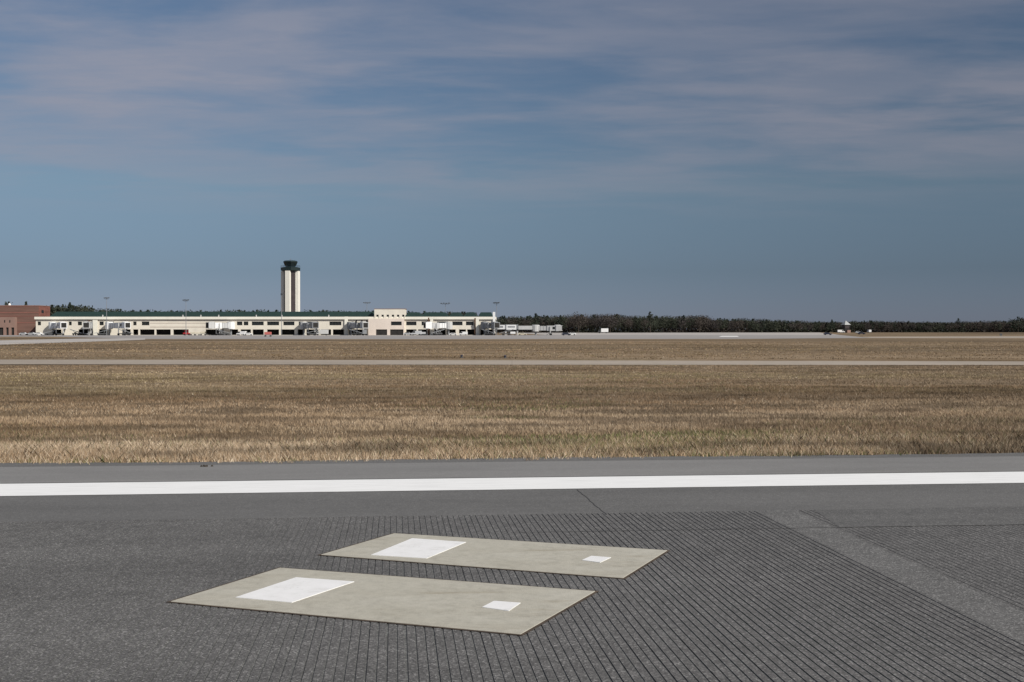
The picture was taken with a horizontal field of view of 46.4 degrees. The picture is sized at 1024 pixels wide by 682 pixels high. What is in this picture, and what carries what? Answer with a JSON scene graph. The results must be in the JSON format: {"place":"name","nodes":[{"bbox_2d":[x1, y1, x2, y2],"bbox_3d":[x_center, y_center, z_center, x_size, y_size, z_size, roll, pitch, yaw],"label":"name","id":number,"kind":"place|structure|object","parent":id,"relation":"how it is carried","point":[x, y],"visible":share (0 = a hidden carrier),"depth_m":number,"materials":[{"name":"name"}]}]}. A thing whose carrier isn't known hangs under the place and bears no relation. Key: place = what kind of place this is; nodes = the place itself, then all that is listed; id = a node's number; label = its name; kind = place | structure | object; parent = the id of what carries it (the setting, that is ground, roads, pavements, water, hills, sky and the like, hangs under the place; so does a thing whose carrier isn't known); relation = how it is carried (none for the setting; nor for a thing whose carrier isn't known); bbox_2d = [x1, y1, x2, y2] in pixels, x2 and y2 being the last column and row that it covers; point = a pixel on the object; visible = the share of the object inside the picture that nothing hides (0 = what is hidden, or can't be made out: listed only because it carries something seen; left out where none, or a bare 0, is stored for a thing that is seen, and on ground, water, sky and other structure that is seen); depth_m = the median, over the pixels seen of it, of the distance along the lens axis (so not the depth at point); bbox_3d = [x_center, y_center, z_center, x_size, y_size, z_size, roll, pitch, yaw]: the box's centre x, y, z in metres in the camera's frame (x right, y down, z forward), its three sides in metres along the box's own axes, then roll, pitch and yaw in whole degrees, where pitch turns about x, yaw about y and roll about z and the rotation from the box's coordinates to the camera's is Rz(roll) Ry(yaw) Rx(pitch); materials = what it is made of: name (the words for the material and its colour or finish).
{"place":"outdoors","nodes":[
{"label":"outdoors","id":0,"kind":"place"},
{"bbox_2d":[0,303,49,334],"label":"brick building","id":1,"kind":"structure","parent":0,"point":[16,319],"depth_m":611.90,"materials":[{"name":"red brick"}]},
{"bbox_2d":[49,322,66,334],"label":"boarding bridge","id":2,"kind":"structure","parent":0,"point":[58,325],"depth_m":588.77,"materials":[{"name":"white paint"}]},
{"bbox_2d":[83,322,92,334],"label":"boarding bridge","id":3,"kind":"structure","parent":0,"point":[88,325],"depth_m":588.29,"materials":[{"name":"grey metal"}]},
{"bbox_2d":[281,258,299,311],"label":"control tower","id":4,"kind":"structure","parent":0,"point":[290,280],"depth_m":687.14,"materials":[{"name":"beige concrete"}]},
{"bbox_2d":[300,322,318,334],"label":"boarding bridge","id":5,"kind":"structure","parent":0,"point":[308,325],"depth_m":587.21,"materials":[{"name":"grey paint"}]},
{"bbox_2d":[424,322,452,334],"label":"boarding bridge","id":6,"kind":"structure","parent":0,"point":[445,325],"depth_m":593.72,"materials":[{"name":"grey paint"}]},
{"bbox_2d":[481,322,499,334],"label":"boarding bridge","id":7,"kind":"structure","parent":0,"point":[491,325],"depth_m":590.39,"materials":[{"name":"grey metal"}]},
{"bbox_2d":[0,332,1023,520],"bbox_3d":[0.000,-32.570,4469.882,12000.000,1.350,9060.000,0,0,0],"label":"ground","id":8,"kind":"structure","parent":0,"point":[595,342],"depth_m":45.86,"materials":[{"name":"brown plant"}]},
{"bbox_2d":[50,304,54,315],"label":"pine tree","id":9,"kind":"object","parent":8,"relation":"on","point":[51,309],"visible":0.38,"depth_m":744.55,"materials":[{"name":"green plant"}]},
{"bbox_2d":[66,302,74,311],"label":"pine tree","id":10,"kind":"object","parent":8,"relation":"on","point":[69,307],"visible":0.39,"depth_m":741.27,"materials":[{"name":"green plant"}]},
{"bbox_2d":[0,338,144,344],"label":"link taxiway","id":11,"kind":"structure","parent":8,"relation":"on","point":[2,342],"depth_m":226.81,"materials":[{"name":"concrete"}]},
{"bbox_2d":[75,304,92,311],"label":"pine tree","id":12,"kind":"object","parent":8,"relation":"on","point":[81,308],"visible":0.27,"depth_m":742.50,"materials":[{"name":"green plant"}]},
{"bbox_2d":[0,335,865,338],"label":"apron","id":13,"kind":"object","parent":8,"relation":"on","point":[461,336],"visible":1,"depth_m":431.31,"materials":[{"name":"concrete"}]},
{"bbox_2d":[105,297,108,334],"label":"light mast","id":14,"kind":"object","parent":13,"relation":"on","point":[106,315],"visible":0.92,"depth_m":574.81,"materials":[{"name":"grey metal"}]},
{"bbox_2d":[105,322,130,334],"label":"boarding bridge","id":15,"kind":"structure","parent":13,"relation":"on","point":[125,326],"depth_m":589.25,"materials":[{"name":"white paint"}]},
{"bbox_2d":[206,322,234,334],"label":"boarding bridge","id":16,"kind":"structure","parent":13,"relation":"on","point":[227,325],"depth_m":592.69,"materials":[{"name":"white paint"}]},
{"bbox_2d":[34,309,495,334],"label":"terminal building","id":17,"kind":"structure","parent":13,"relation":"on","point":[391,321],"depth_m":599.97,"materials":[{"name":"beige concrete"}]},
{"bbox_2d":[252,322,263,324],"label":"window","id":18,"kind":"structure","parent":17,"relation":"in","point":[253,323],"depth_m":600.29,"materials":[{"name":"black glass"}]},
{"bbox_2d":[267,322,278,324],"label":"window","id":19,"kind":"structure","parent":17,"relation":"in","point":[268,323],"depth_m":600.29,"materials":[{"name":"black glass"}]},
{"bbox_2d":[283,322,293,324],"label":"window","id":20,"kind":"structure","parent":17,"relation":"in","point":[284,323],"depth_m":600.29,"materials":[{"name":"black glass"}]},
{"bbox_2d":[329,322,340,324],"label":"window","id":21,"kind":"structure","parent":17,"relation":"in","point":[330,323],"depth_m":600.29,"materials":[{"name":"black glass"}]},
{"bbox_2d":[406,322,415,324],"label":"window","id":22,"kind":"structure","parent":17,"relation":"in","point":[407,323],"depth_m":600.29,"materials":[{"name":"black glass"}]},
{"bbox_2d":[453,322,462,324],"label":"window","id":23,"kind":"structure","parent":17,"relation":"in","point":[454,323],"depth_m":600.29,"materials":[{"name":"black glass"}]},
{"bbox_2d":[280,293,282,334],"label":"light mast","id":24,"kind":"object","parent":13,"relation":"on","point":[281,294],"visible":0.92,"depth_m":569.80,"materials":[{"name":"grey metal"}]},
{"bbox_2d":[316,330,328,334],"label":"service truck","id":25,"kind":"object","parent":13,"relation":"on","point":[325,332],"visible":0.88,"depth_m":585.05,"materials":[{"name":"grey paint"}]},
{"bbox_2d":[347,322,368,334],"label":"boarding bridge","id":26,"kind":"structure","parent":13,"relation":"on","point":[360,325],"depth_m":588.48,"materials":[{"name":"grey metal"}]},
{"bbox_2d":[411,331,421,334],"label":"service van","id":27,"kind":"object","parent":13,"relation":"on","point":[417,332],"visible":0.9,"depth_m":589.01,"materials":[{"name":"silver metal"}]},
{"bbox_2d":[493,302,499,334],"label":"light mast","id":28,"kind":"object","parent":13,"relation":"on","point":[496,313],"visible":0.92,"depth_m":589.83,"materials":[{"name":"grey metal"}]},
{"bbox_2d":[497,324,531,334],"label":"elevated walkway","id":29,"kind":"structure","parent":13,"relation":"on","point":[505,327],"depth_m":595.27,"materials":[{"name":"white paint"}]},
{"bbox_2d":[0,510,1023,681],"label":"runway","id":30,"kind":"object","parent":8,"relation":"on","point":[412,669],"visible":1,"depth_m":6.89,"materials":[{"name":"grey asphalt"}]},
{"bbox_2d":[167,567,598,635],"bbox_3d":[-0.755,1.561,7.217,2.322,0.050,1.184,0,0,20],"label":"concrete pad","id":31,"kind":"object","parent":30,"relation":"on","point":[511,609],"visible":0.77,"depth_m":7.12,"materials":[{"name":"beige concrete"}]},
{"bbox_2d":[319,533,669,578],"bbox_3d":[-0.118,1.550,8.650,2.316,0.050,1.107,0,0,21],"label":"concrete pad","id":32,"kind":"object","parent":30,"relation":"on","point":[587,560],"visible":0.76,"depth_m":8.56,"materials":[{"name":"beige concrete"}]},
{"bbox_2d":[0,510,1023,681],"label":"runway grooves","id":33,"kind":"object","parent":30,"relation":"on","point":[406,656],"visible":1,"depth_m":6.83,"materials":[{"name":"asphalt"}]},
{"bbox_2d":[758,510,1023,642],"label":"runway band","id":34,"kind":"object","parent":30,"relation":"on","point":[996,614],"visible":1,"depth_m":7.82,"materials":[{"name":"asphalt"}]},
{"bbox_2d":[0,453,1023,466],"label":"shoulder edge","id":35,"kind":"object","parent":8,"relation":"on","point":[518,459],"visible":1,"depth_m":15.00,"materials":[{"name":"concrete"}]},
{"bbox_2d":[0,472,1023,521],"bbox_3d":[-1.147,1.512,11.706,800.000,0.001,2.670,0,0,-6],"label":"runway margin","id":36,"kind":"object","parent":8,"relation":"on","point":[37,508],"visible":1,"depth_m":11.28,"materials":[{"name":"concrete"}]},
{"bbox_2d":[0,472,1023,495],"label":"edge line","id":37,"kind":"object","parent":36,"relation":"on","point":[36,489],"visible":1,"depth_m":12.59,"materials":[{"name":"white paint"}]},
{"bbox_2d":[0,471,1023,531],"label":"pavement joints","id":38,"kind":"object","parent":36,"relation":"on","point":[563,476],"visible":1,"depth_m":12.94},
{"bbox_2d":[0,456,1023,482],"bbox_3d":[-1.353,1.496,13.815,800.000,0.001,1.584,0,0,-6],"label":"runway shoulder","id":39,"kind":"object","parent":8,"relation":"on","point":[436,470],"visible":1,"depth_m":13.91},
{"bbox_2d":[0,360,1023,364],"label":"taxiway","id":40,"kind":"structure","parent":8,"relation":"on","point":[480,362],"depth_m":63.15,"materials":[{"name":"grey asphalt"}]},
{"bbox_2d":[46,304,1023,332],"bbox_3d":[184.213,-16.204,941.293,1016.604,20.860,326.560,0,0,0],"label":"wood","id":41,"kind":"object","parent":8,"relation":"on","point":[635,324],"visible":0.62,"depth_m":934.39,"materials":[{"name":"green plant"}]},
{"bbox_2d":[519,332,835,334],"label":"back apron","id":42,"kind":"object","parent":8,"relation":"on","point":[726,333],"visible":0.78,"depth_m":792.20,"materials":[{"name":"concrete"}]},
{"bbox_2d":[531,313,538,324],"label":"pine tree","id":43,"kind":"object","parent":42,"relation":"on","point":[535,320],"visible":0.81,"depth_m":884.46,"materials":[{"name":"green plant"}]},
{"bbox_2d":[570,312,586,332],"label":"bare tree","id":44,"kind":"object","parent":42,"relation":"on","point":[578,320],"visible":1,"depth_m":892.27,"materials":[{"name":"brown plant"}]},
{"bbox_2d":[598,328,607,332],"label":"box truck","id":45,"kind":"object","parent":42,"relation":"on","point":[604,330],"visible":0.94,"depth_m":828.77,"materials":[{"name":"white paint"}]},
{"bbox_2d":[600,314,620,330],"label":"bare tree","id":46,"kind":"object","parent":42,"relation":"on","point":[609,322],"visible":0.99,"depth_m":891.51,"materials":[{"name":"brown plant"}]},
{"bbox_2d":[644,312,656,332],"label":"pine tree","id":47,"kind":"object","parent":42,"relation":"on","point":[650,319],"visible":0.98,"depth_m":894.61,"materials":[{"name":"green plant"}]},
{"bbox_2d":[691,315,706,332],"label":"bare tree","id":48,"kind":"object","parent":42,"relation":"on","point":[701,320],"visible":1,"depth_m":914.38,"materials":[{"name":"brown plant"}]},
{"bbox_2d":[867,336,1023,337],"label":"taxiway","id":49,"kind":"structure","parent":8,"relation":"on","point":[958,337],"depth_m":351.87,"materials":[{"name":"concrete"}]},
{"bbox_2d":[1011,316,1023,328],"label":"pine tree","id":50,"kind":"object","parent":8,"relation":"on","point":[1018,319],"visible":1,"depth_m":984.05,"materials":[{"name":"green plant"}]},
{"bbox_2d":[0,341,1023,359],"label":"grass","id":51,"kind":"structure","parent":0,"point":[561,352],"depth_m":109.09,"materials":[{"name":"brown plant"}]},
{"bbox_2d":[0,0,1023,330],"label":"sky","id":52,"kind":"structure","parent":0,"point":[812,161],"materials":[{"name":"blue"}]},
{"bbox_2d":[532,325,561,334],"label":"boarding bridge","id":53,"kind":"structure","parent":0,"point":[536,328],"depth_m":594.60,"materials":[{"name":"grey paint"}]},
{"bbox_2d":[841,321,850,332],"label":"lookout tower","id":54,"kind":"structure","parent":0,"point":[846,327],"depth_m":898.37,"materials":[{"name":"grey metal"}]}
]}

